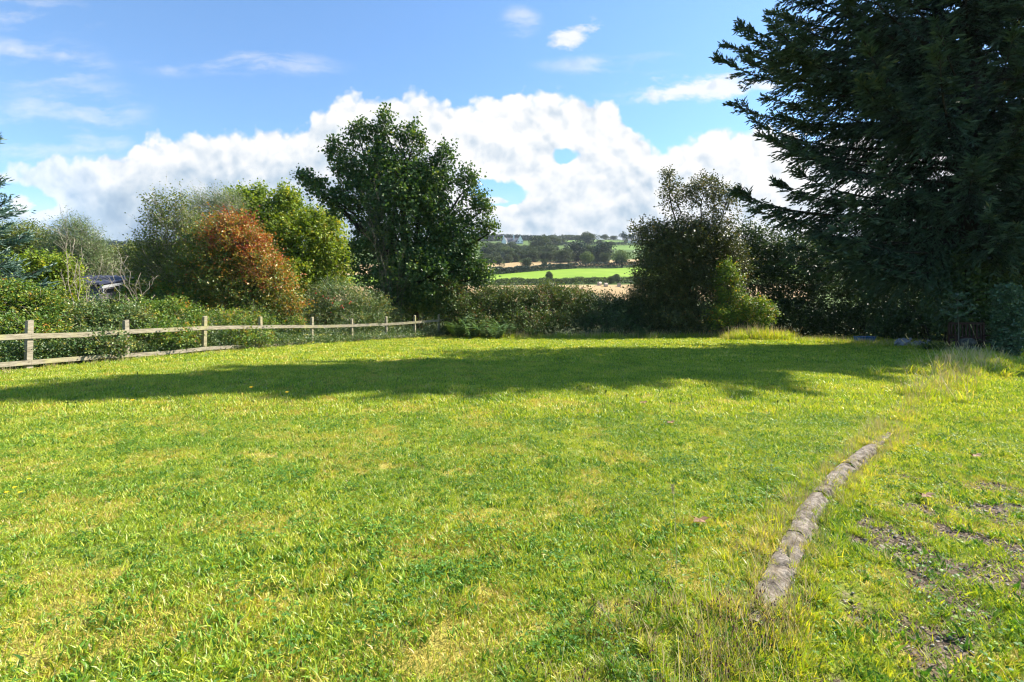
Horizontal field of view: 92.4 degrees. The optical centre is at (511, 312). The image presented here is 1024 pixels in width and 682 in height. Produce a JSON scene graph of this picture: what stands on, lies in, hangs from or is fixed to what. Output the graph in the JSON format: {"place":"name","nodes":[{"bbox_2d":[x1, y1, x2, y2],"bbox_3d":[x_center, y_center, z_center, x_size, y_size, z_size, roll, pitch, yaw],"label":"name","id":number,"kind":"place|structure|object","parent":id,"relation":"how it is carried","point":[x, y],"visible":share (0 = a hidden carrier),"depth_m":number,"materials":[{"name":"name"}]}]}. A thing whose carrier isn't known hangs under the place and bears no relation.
{"place":"outdoors","nodes":[
{"label":"outdoors","id":0,"kind":"place"},
{"bbox_2d":[63,240,933,337],"bbox_3d":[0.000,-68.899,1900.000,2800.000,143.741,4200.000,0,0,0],"label":"ground","id":1,"kind":"structure","parent":0,"point":[525,242],"depth_m":189.84,"materials":[{"name":"plant"}]},
{"bbox_2d":[0,132,58,293],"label":"blue spruce","id":2,"kind":"object","parent":1,"relation":"on","point":[6,263],"visible":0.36,"depth_m":14.67,"materials":[{"name":"green plant"}]},
{"bbox_2d":[0,218,67,259],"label":"tree","id":3,"kind":"object","parent":1,"relation":"on","point":[19,232],"visible":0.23,"depth_m":31.43,"materials":[{"name":"green plant"}]},
{"bbox_2d":[0,245,103,309],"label":"garden shrub","id":4,"kind":"object","parent":1,"relation":"on","point":[38,260],"visible":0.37,"depth_m":17.73,"materials":[{"name":"green plant"}]},
{"bbox_2d":[40,211,114,323],"bbox_3d":[-13.208,-0.871,15.062,1.875,4.756,1.310,0,0,0],"label":"dead shrub","id":5,"kind":"object","parent":1,"relation":"on","point":[78,269],"visible":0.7,"depth_m":15.06,"materials":[{"name":"plant"}]},
{"bbox_2d":[25,205,131,279],"bbox_3d":[-26.645,-2.532,29.912,6.022,7.986,4.157,0,0,0],"label":"willow tree","id":6,"kind":"object","parent":1,"relation":"on","point":[83,237],"visible":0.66,"depth_m":29.65,"materials":[{"name":"green plant"}]},
{"bbox_2d":[81,291,126,313],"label":"garden shrub","id":7,"kind":"object","parent":1,"relation":"on","point":[112,299],"visible":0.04,"depth_m":22.10,"materials":[{"name":"green plant"}]},
{"bbox_2d":[76,275,135,299],"bbox_3d":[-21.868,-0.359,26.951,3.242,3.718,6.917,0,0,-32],"label":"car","id":8,"kind":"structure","parent":1,"relation":"on","point":[105,282],"depth_m":24.99,"materials":[{"name":"grey metal"}]},
{"bbox_2d":[89,236,155,276],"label":"garden shrub","id":9,"kind":"object","parent":1,"relation":"on","point":[122,250],"visible":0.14,"depth_m":32.17,"materials":[{"name":"green plant"}]},
{"bbox_2d":[101,245,156,301],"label":"dead shrub","id":10,"kind":"object","parent":1,"relation":"on","point":[120,272],"visible":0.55,"depth_m":17.57,"materials":[{"name":"plant"}]},
{"bbox_2d":[111,271,220,335],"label":"garden shrub","id":11,"kind":"object","parent":1,"relation":"on","point":[154,287],"visible":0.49,"depth_m":20.74,"materials":[{"name":"green plant"}]},
{"bbox_2d":[164,178,265,323],"bbox_3d":[-17.020,-3.075,28.095,5.021,9.072,4.505,0,0,14],"label":"willow tree","id":12,"kind":"object","parent":1,"relation":"on","point":[220,202],"visible":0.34,"depth_m":27.64,"materials":[{"name":"green plant"}]},
{"bbox_2d":[0,317,463,368],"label":"undergrowth","id":13,"kind":"object","parent":1,"relation":"on","point":[11,349],"visible":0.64,"depth_m":17.42,"materials":[{"name":"green plant"}]},
{"bbox_2d":[161,201,319,340],"bbox_3d":[-11.513,-1.667,21.011,6.442,6.276,4.045,0,0,0],"label":"autumn shrub","id":14,"kind":"object","parent":1,"relation":"on","point":[234,237],"visible":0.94,"depth_m":20.43,"materials":[{"name":"orange plant"}]},
{"bbox_2d":[219,177,359,330],"bbox_3d":[-14.839,-3.733,33.221,9.934,10.906,7.849,0,0,18],"label":"hazel tree","id":15,"kind":"object","parent":1,"relation":"on","point":[290,224],"visible":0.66,"depth_m":32.07,"materials":[{"name":"green plant"}]},
{"bbox_2d":[357,165,414,334],"bbox_3d":[-6.899,-3.412,26.849,3.347,9.835,2.700,0,0,-29],"label":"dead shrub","id":16,"kind":"object","parent":1,"relation":"on","point":[385,252],"visible":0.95,"depth_m":26.84,"materials":[{"name":"plant"}]},
{"bbox_2d":[362,303,444,332],"bbox_3d":[-6.821,0.119,33.071,7.933,4.227,4.699,0,0,0],"label":"hedge section","id":17,"kind":"object","parent":1,"relation":"on","point":[420,319],"visible":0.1,"depth_m":32.63,"materials":[{"name":"green plant"}]},
{"bbox_2d":[479,245,491,254],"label":"hillside tree","id":18,"kind":"object","parent":1,"relation":"on","point":[483,248],"visible":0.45,"depth_m":374.78,"materials":[{"name":"green plant"}]},
{"bbox_2d":[484,247,496,254],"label":"hillside tree","id":19,"kind":"object","parent":1,"relation":"on","point":[491,250],"visible":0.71,"depth_m":374.03,"materials":[{"name":"green plant"}]},
{"bbox_2d":[491,243,503,248],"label":"hillside tree","id":20,"kind":"object","parent":1,"relation":"on","point":[497,244],"visible":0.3,"depth_m":439.95,"materials":[{"name":"green plant"}]},
{"bbox_2d":[499,246,510,253],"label":"hillside tree","id":21,"kind":"object","parent":1,"relation":"on","point":[503,249],"visible":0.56,"depth_m":377.19,"materials":[{"name":"green plant"}]},
{"bbox_2d":[501,235,522,243],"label":"farmhouse","id":22,"kind":"object","parent":1,"relation":"on","point":[519,240],"visible":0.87,"depth_m":708.29,"materials":[{"name":"stone"}]},
{"bbox_2d":[510,252,520,261],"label":"hillside tree","id":23,"kind":"object","parent":1,"relation":"on","point":[515,256],"visible":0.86,"depth_m":331.13,"materials":[{"name":"green plant"}]},
{"bbox_2d":[511,249,524,261],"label":"hillside tree","id":24,"kind":"object","parent":1,"relation":"on","point":[519,252],"visible":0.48,"depth_m":336.76,"materials":[{"name":"green plant"}]},
{"bbox_2d":[478,234,574,240],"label":"pine forest","id":25,"kind":"object","parent":1,"relation":"on","point":[525,237],"visible":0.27,"depth_m":848.14,"materials":[{"name":"plant"}]},
{"bbox_2d":[520,257,533,266],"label":"hillside tree","id":26,"kind":"object","parent":1,"relation":"on","point":[526,261],"visible":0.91,"depth_m":258.36,"materials":[{"name":"green plant"}]},
{"bbox_2d":[525,247,538,261],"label":"hillside tree","id":27,"kind":"object","parent":1,"relation":"on","point":[527,249],"visible":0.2,"depth_m":339.21,"materials":[{"name":"green plant"}]},
{"bbox_2d":[527,249,541,261],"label":"hillside tree","id":28,"kind":"object","parent":1,"relation":"on","point":[533,255],"visible":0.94,"depth_m":333.22,"materials":[{"name":"green plant"}]},
{"bbox_2d":[528,235,552,245],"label":"hillside tree","id":29,"kind":"object","parent":1,"relation":"on","point":[538,240],"visible":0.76,"depth_m":435.93,"materials":[{"name":"green plant"}]},
{"bbox_2d":[428,276,664,284],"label":"field hedge","id":30,"kind":"object","parent":1,"relation":"on","point":[542,280],"visible":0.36,"depth_m":188.16,"materials":[{"name":"green plant"}]},
{"bbox_2d":[545,271,552,278],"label":"hillside tree","id":31,"kind":"object","parent":1,"relation":"on","point":[549,274],"visible":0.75,"depth_m":192.58,"materials":[{"name":"green plant"}]},
{"bbox_2d":[543,245,556,252],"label":"hillside tree","id":32,"kind":"object","parent":1,"relation":"on","point":[550,247],"visible":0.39,"depth_m":381.96,"materials":[{"name":"green plant"}]},
{"bbox_2d":[543,235,561,245],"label":"hillside tree","id":33,"kind":"object","parent":1,"relation":"on","point":[555,240],"visible":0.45,"depth_m":570.68,"materials":[{"name":"green plant"}]},
{"bbox_2d":[481,260,644,274],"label":"field hedge","id":34,"kind":"object","parent":1,"relation":"on","point":[516,269],"visible":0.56,"depth_m":261.06,"materials":[{"name":"green plant"}]},
{"bbox_2d":[563,239,588,259],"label":"hillside tree","id":35,"kind":"object","parent":1,"relation":"on","point":[578,248],"visible":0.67,"depth_m":341.86,"materials":[{"name":"green plant"}]},
{"bbox_2d":[579,251,593,265],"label":"hillside tree","id":36,"kind":"object","parent":1,"relation":"on","point":[586,257],"visible":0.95,"depth_m":286.54,"materials":[{"name":"green plant"}]},
{"bbox_2d":[576,231,597,245],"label":"hillside tree","id":37,"kind":"object","parent":1,"relation":"on","point":[586,238],"visible":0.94,"depth_m":589.47,"materials":[{"name":"green plant"}]},
{"bbox_2d":[586,245,595,255],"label":"hillside tree","id":38,"kind":"object","parent":1,"relation":"on","point":[590,249],"visible":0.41,"depth_m":393.04,"materials":[{"name":"green plant"}]},
{"bbox_2d":[592,240,616,261],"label":"hillside tree","id":39,"kind":"object","parent":1,"relation":"on","point":[607,248],"visible":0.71,"depth_m":332.31,"materials":[{"name":"green plant"}]},
{"bbox_2d":[599,252,609,262],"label":"hillside tree","id":40,"kind":"object","parent":1,"relation":"on","point":[604,258],"visible":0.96,"depth_m":296.16,"materials":[{"name":"green plant"}]},
{"bbox_2d":[608,276,614,282],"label":"hillside tree","id":41,"kind":"object","parent":1,"relation":"on","point":[611,278],"visible":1,"depth_m":188.57,"materials":[{"name":"green plant"}]},
{"bbox_2d":[610,249,631,263],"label":"hillside tree","id":42,"kind":"object","parent":1,"relation":"on","point":[619,256],"visible":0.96,"depth_m":278.44,"materials":[{"name":"green plant"}]},
{"bbox_2d":[699,255,783,333],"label":"elder shrub","id":43,"kind":"object","parent":1,"relation":"on","point":[748,309],"visible":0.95,"depth_m":26.00,"materials":[{"name":"green plant"}]},
{"bbox_2d":[0,0,1017,241],"label":"sky","id":44,"kind":"structure","parent":0,"point":[571,111],"materials":[{"name":"blue"}]},
{"bbox_2d":[0,334,1023,681],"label":"lawn","id":45,"kind":"structure","parent":0,"point":[844,594],"depth_m":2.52,"materials":[{"name":"plant"}]},
{"bbox_2d":[0,273,84,364],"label":"bramble bush","id":46,"kind":"object","parent":45,"relation":"on","point":[20,304],"visible":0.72,"depth_m":12.99,"materials":[{"name":"green plant"}]},
{"bbox_2d":[37,288,157,363],"bbox_3d":[-12.113,0.500,14.086,2.893,2.484,3.710,0,0,-22],"label":"bramble bush","id":47,"kind":"object","parent":45,"relation":"on","point":[93,318],"visible":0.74,"depth_m":13.89,"materials":[{"name":"green plant"}]},
{"bbox_2d":[114,294,218,355],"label":"bramble bush","id":48,"kind":"object","parent":45,"relation":"on","point":[169,316],"visible":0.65,"depth_m":16.08,"materials":[{"name":"green plant"}]},
{"bbox_2d":[114,171,226,297],"bbox_3d":[-15.120,-2.445,21.990,4.927,7.817,3.463,0,0,0],"label":"tall shrub","id":49,"kind":"object","parent":45,"relation":"on","point":[159,251],"visible":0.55,"depth_m":21.57,"materials":[{"name":"green plant"}]},
{"bbox_2d":[0,314,448,368],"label":"post and rail fence","id":50,"kind":"object","parent":45,"relation":"on","point":[28,335],"visible":0.8,"depth_m":14.50,"materials":[{"name":"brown wood"}]},
{"bbox_2d":[198,299,309,350],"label":"bramble bush","id":51,"kind":"object","parent":45,"relation":"on","point":[237,319],"visible":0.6,"depth_m":18.53,"materials":[{"name":"green plant"}]},
{"bbox_2d":[296,273,405,338],"bbox_3d":[-8.031,-0.218,24.783,5.740,3.706,4.020,0,0,-24],"label":"rose bush","id":52,"kind":"object","parent":45,"relation":"on","point":[355,311],"visible":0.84,"depth_m":24.04,"materials":[{"name":"green plant"}]},
{"bbox_2d":[289,102,502,329],"bbox_3d":[-6.712,-5.595,29.086,12.416,14.337,6.345,0,0,0],"label":"sycamore tree","id":53,"kind":"object","parent":45,"relation":"on","point":[420,193],"visible":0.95,"depth_m":28.70,"materials":[{"name":"green plant"}]},
{"bbox_2d":[445,311,475,336],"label":"bracken fern","id":54,"kind":"object","parent":45,"relation":"on","point":[457,332],"visible":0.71,"depth_m":25.27,"materials":[{"name":"plant"}]},
{"bbox_2d":[458,317,484,338],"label":"bracken fern","id":55,"kind":"object","parent":45,"relation":"on","point":[464,327],"visible":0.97,"depth_m":24.84,"materials":[{"name":"plant"}]},
{"bbox_2d":[428,272,519,336],"bbox_3d":[-2.067,-0.059,27.839,5.384,4.519,5.140,0,0,0],"label":"hedge section","id":56,"kind":"object","parent":45,"relation":"on","point":[479,301],"visible":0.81,"depth_m":27.31,"materials":[{"name":"green plant"}]},
{"bbox_2d":[0,321,954,373],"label":"rank grass","id":57,"kind":"structure","parent":45,"relation":"on","point":[748,332],"depth_m":24.02,"materials":[{"name":"plant"}]},
{"bbox_2d":[470,319,493,337],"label":"bracken fern","id":58,"kind":"object","parent":45,"relation":"on","point":[482,332],"visible":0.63,"depth_m":25.34,"materials":[{"name":"plant"}]},
{"bbox_2d":[486,323,507,338],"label":"bracken fern","id":59,"kind":"object","parent":45,"relation":"on","point":[497,329],"visible":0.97,"depth_m":24.65,"materials":[{"name":"plant"}]},
{"bbox_2d":[491,318,520,335],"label":"bracken fern","id":60,"kind":"object","parent":45,"relation":"on","point":[513,328],"visible":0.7,"depth_m":25.91,"materials":[{"name":"plant"}]},
{"bbox_2d":[0,359,1023,421],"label":"grass","id":61,"kind":"structure","parent":45,"relation":"on","point":[771,379],"depth_m":8.51,"materials":[{"name":"plant"}]},
{"bbox_2d":[0,340,1023,681],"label":"long grass","id":62,"kind":"structure","parent":45,"relation":"on","point":[966,366],"depth_m":2.43,"materials":[{"name":"plant"}]},
{"bbox_2d":[523,322,542,335],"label":"bracken fern","id":63,"kind":"object","parent":45,"relation":"on","point":[533,332],"visible":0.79,"depth_m":25.69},
{"bbox_2d":[488,276,597,335],"bbox_3d":[1.780,-0.053,28.037,6.756,4.135,5.405,0,0,0],"label":"hedge section","id":64,"kind":"object","parent":45,"relation":"on","point":[537,312],"visible":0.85,"depth_m":27.70,"materials":[{"name":"green plant"}]},
{"bbox_2d":[90,334,1023,364],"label":"grass","id":65,"kind":"structure","parent":45,"relation":"on","point":[574,349],"depth_m":16.54,"materials":[{"name":"plant"}]},
{"bbox_2d":[597,601,630,666],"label":"grass stalk","id":66,"kind":"object","parent":45,"relation":"on","point":[600,606],"depth_m":1.76,"materials":[{"name":"plant"}]},
{"bbox_2d":[564,287,671,335],"bbox_3d":[5.870,0.301,28.381,7.003,3.652,5.504,0,0,-35],"label":"hedge section","id":67,"kind":"object","parent":45,"relation":"on","point":[614,310],"visible":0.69,"depth_m":27.55,"materials":[{"name":"green plant"}]},
{"bbox_2d":[670,483,676,572],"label":"grass stalk","id":68,"kind":"object","parent":45,"relation":"on","point":[672,488],"depth_m":2.50,"materials":[{"name":"plant"}]},
{"bbox_2d":[614,164,763,335],"bbox_3d":[10.077,-3.031,28.062,7.456,10.738,5.716,0,0,-28],"label":"hawthorn tree","id":69,"kind":"object","parent":45,"relation":"on","point":[684,284],"visible":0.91,"depth_m":27.32,"materials":[{"name":"green plant"}]},
{"bbox_2d":[643,301,756,334],"bbox_3d":[11.382,0.582,29.989,7.928,3.201,4.428,0,0,0],"label":"hedge section","id":70,"kind":"object","parent":45,"relation":"on","point":[742,321],"visible":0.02,"depth_m":29.31,"materials":[{"name":"green plant"}]},
{"bbox_2d":[692,516,708,522],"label":"fallen leaf","id":71,"kind":"object","parent":45,"relation":"on","point":[702,519],"visible":1,"depth_m":3.10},
{"bbox_2d":[724,212,839,335],"bbox_3d":[15.879,-1.970,29.765,6.610,8.666,7.081,0,0,45],"label":"evergreen bush","id":72,"kind":"object","parent":45,"relation":"on","point":[770,253],"visible":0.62,"depth_m":28.95,"materials":[{"name":"green plant"}]},
{"bbox_2d":[784,546,794,630],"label":"grass stalk","id":73,"kind":"object","parent":45,"relation":"on","point":[787,550],"depth_m":2.06,"materials":[{"name":"plant"}]},
{"bbox_2d":[789,244,920,336],"bbox_3d":[19.983,-1.202,28.530,7.340,7.013,6.211,0,0,0],"label":"evergreen bush","id":74,"kind":"object","parent":45,"relation":"on","point":[856,326],"visible":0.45,"depth_m":27.98,"materials":[{"name":"green plant"}]},
{"bbox_2d":[853,336,875,340],"bbox_3d":[15.443,1.222,21.500,0.706,0.356,0.506,0,0,0],"label":"plastic tub","id":75,"kind":"object","parent":45,"relation":"on","point":[856,338],"visible":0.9,"depth_m":21.29,"materials":[{"name":"plastic"}]},
{"bbox_2d":[708,0,1023,347],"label":"spruce tree","id":76,"kind":"object","parent":45,"relation":"on","point":[888,77],"visible":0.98,"depth_m":17.41,"materials":[{"name":"green plant"}]},
{"bbox_2d":[894,338,911,345],"bbox_3d":[15.565,1.246,19.498,0.688,0.491,0.488,0,0,0],"label":"plastic sack","id":77,"kind":"object","parent":45,"relation":"on","point":[899,341],"visible":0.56,"depth_m":19.38,"materials":[{"name":"plastic"}]},
{"bbox_2d":[918,492,932,496],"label":"fallen leaf","id":78,"kind":"object","parent":45,"relation":"on","point":[928,494],"visible":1,"depth_m":3.65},
{"bbox_2d":[913,340,937,349],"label":"strap leaf plant","id":79,"kind":"object","parent":45,"relation":"on","point":[925,345],"visible":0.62,"depth_m":17.58,"materials":[{"name":"green plant"}]},
{"bbox_2d":[828,454,1023,681],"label":"gravel","id":80,"kind":"structure","parent":45,"relation":"on","point":[920,574],"depth_m":2.79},
{"bbox_2d":[839,239,1023,345],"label":"evergreen bush","id":81,"kind":"object","parent":45,"relation":"on","point":[978,286],"visible":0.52,"depth_m":18.15,"materials":[{"name":"green plant"}]},
{"bbox_2d":[924,341,953,350],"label":"strap leaf plant","id":82,"kind":"object","parent":45,"relation":"on","point":[945,346],"visible":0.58,"depth_m":16.90,"materials":[{"name":"green plant"}]},
{"bbox_2d":[937,292,981,346],"bbox_3d":[14.709,0.359,16.198,1.115,2.083,1.146,0,0,23],"label":"sapling","id":83,"kind":"object","parent":45,"relation":"on","point":[957,304],"visible":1,"depth_m":16.16,"materials":[{"name":"green plant"}]},
{"bbox_2d":[914,227,1023,345],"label":"evergreen bush","id":84,"kind":"object","parent":45,"relation":"on","point":[941,337],"visible":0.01,"depth_m":21.70,"materials":[{"name":"green plant"}]},
{"bbox_2d":[947,322,992,348],"bbox_3d":[15.677,0.873,16.791,1.061,1.055,0.490,0,0,14],"label":"garden bench","id":85,"kind":"object","parent":45,"relation":"on","point":[982,333],"visible":0.81,"depth_m":16.96,"materials":[{"name":"brown wood"}]},
{"bbox_2d":[963,346,979,350],"bbox_3d":[14.864,1.282,15.913,0.550,0.380,0.504,0,0,0],"label":"stone","id":86,"kind":"object","parent":45,"relation":"on","point":[966,348],"visible":0.31,"depth_m":15.81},
{"bbox_2d":[939,6,1023,236],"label":"spruce tree","id":87,"kind":"object","parent":45,"relation":"on","point":[997,58],"visible":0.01,"depth_m":21.62,"materials":[{"name":"green plant"}]},
{"bbox_2d":[987,282,1023,355],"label":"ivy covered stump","id":88,"kind":"object","parent":45,"relation":"on","point":[1007,332],"visible":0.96,"depth_m":15.31,"materials":[{"name":"green plant"}]},
{"bbox_2d":[340,259,728,274],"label":"stubble field","id":89,"kind":"structure","parent":0,"point":[512,264],"depth_m":315.99,"materials":[{"name":"plant"}]},
{"bbox_2d":[480,253,490,262],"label":"hillside tree","id":90,"kind":"object","parent":89,"relation":"on","point":[485,255],"visible":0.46,"depth_m":314.27,"materials":[{"name":"green plant"}]},
{"bbox_2d":[485,254,495,262],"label":"hillside tree","id":91,"kind":"object","parent":89,"relation":"on","point":[491,257],"visible":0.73,"depth_m":315.95,"materials":[{"name":"green plant"}]},
{"bbox_2d":[494,256,504,266],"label":"hillside tree","id":92,"kind":"object","parent":89,"relation":"on","point":[499,259],"visible":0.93,"depth_m":277.87,"materials":[{"name":"green plant"}]},
{"bbox_2d":[504,254,512,262],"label":"hillside tree","id":93,"kind":"object","parent":89,"relation":"on","point":[508,258],"visible":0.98,"depth_m":322.83,"materials":[{"name":"green plant"}]},
{"bbox_2d":[538,251,547,261],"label":"hillside tree","id":94,"kind":"object","parent":89,"relation":"on","point":[542,255],"visible":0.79,"depth_m":337.00,"materials":[{"name":"green plant"}]},
{"bbox_2d":[544,251,554,261],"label":"hillside tree","id":95,"kind":"object","parent":89,"relation":"on","point":[550,257],"visible":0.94,"depth_m":335.15,"materials":[{"name":"green plant"}]},
{"bbox_2d":[554,251,566,262],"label":"hillside tree","id":96,"kind":"object","parent":89,"relation":"on","point":[558,257],"visible":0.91,"depth_m":329.05,"materials":[{"name":"green plant"}]},
{"bbox_2d":[558,248,573,262],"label":"hillside tree","id":97,"kind":"object","parent":89,"relation":"on","point":[567,255],"visible":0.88,"depth_m":328.76,"materials":[{"name":"green plant"}]},
{"bbox_2d":[592,251,601,261],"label":"hillside tree","id":98,"kind":"object","parent":89,"relation":"on","point":[596,258],"visible":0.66,"depth_m":336.79,"materials":[{"name":"green plant"}]},
{"bbox_2d":[301,264,796,282],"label":"green field","id":99,"kind":"structure","parent":0,"point":[571,273],"depth_m":234.31,"materials":[{"name":"plant"}]},
{"bbox_2d":[305,284,808,300],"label":"stubble field","id":100,"kind":"structure","parent":0,"point":[616,288],"depth_m":171.68,"materials":[{"name":"plant"}]},
{"bbox_2d":[564,240,629,245],"bbox_3d":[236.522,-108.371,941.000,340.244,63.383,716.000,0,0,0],"label":"green field","id":101,"kind":"structure","parent":0,"point":[615,241],"depth_m":796.10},
{"bbox_2d":[543,234,618,239],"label":"field hedge","id":102,"kind":"object","parent":101,"relation":"on","point":[568,236],"visible":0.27,"depth_m":843.43,"materials":[{"name":"green plant"}]},
{"bbox_2d":[554,241,637,245],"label":"field hedge","id":103,"kind":"object","parent":101,"relation":"on","point":[617,243],"visible":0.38,"depth_m":635.93,"materials":[{"name":"green plant"}]},
{"bbox_2d":[612,245,656,249],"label":"pasture strip","id":104,"kind":"object","parent":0,"point":[622,247],"visible":0.2,"depth_m":591.98,"materials":[{"name":"plant"}]},
{"bbox_2d":[744,430,895,630],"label":"concrete kerb","id":105,"kind":"structure","parent":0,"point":[782,568],"depth_m":2.94,"materials":[{"name":"concrete"}]},
{"bbox_2d":[959,338,976,346],"bbox_3d":[15.146,1.002,16.302,0.470,0.316,0.420,0,0,0],"label":"stone","id":106,"kind":"object","parent":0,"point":[971,342],"visible":0.79,"depth_m":16.17,"materials":[{"name":"stone"}]},
{"bbox_3d":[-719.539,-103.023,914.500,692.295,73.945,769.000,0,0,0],"label":"hillside pasture","id":107,"kind":"structure","parent":0,"visible":0},
{"bbox_2d":[36,238,173,250],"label":"field hedge","id":108,"kind":"object","parent":107,"relation":"on","point":[117,243],"visible":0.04,"depth_m":556.98,"materials":[{"name":"green plant"}]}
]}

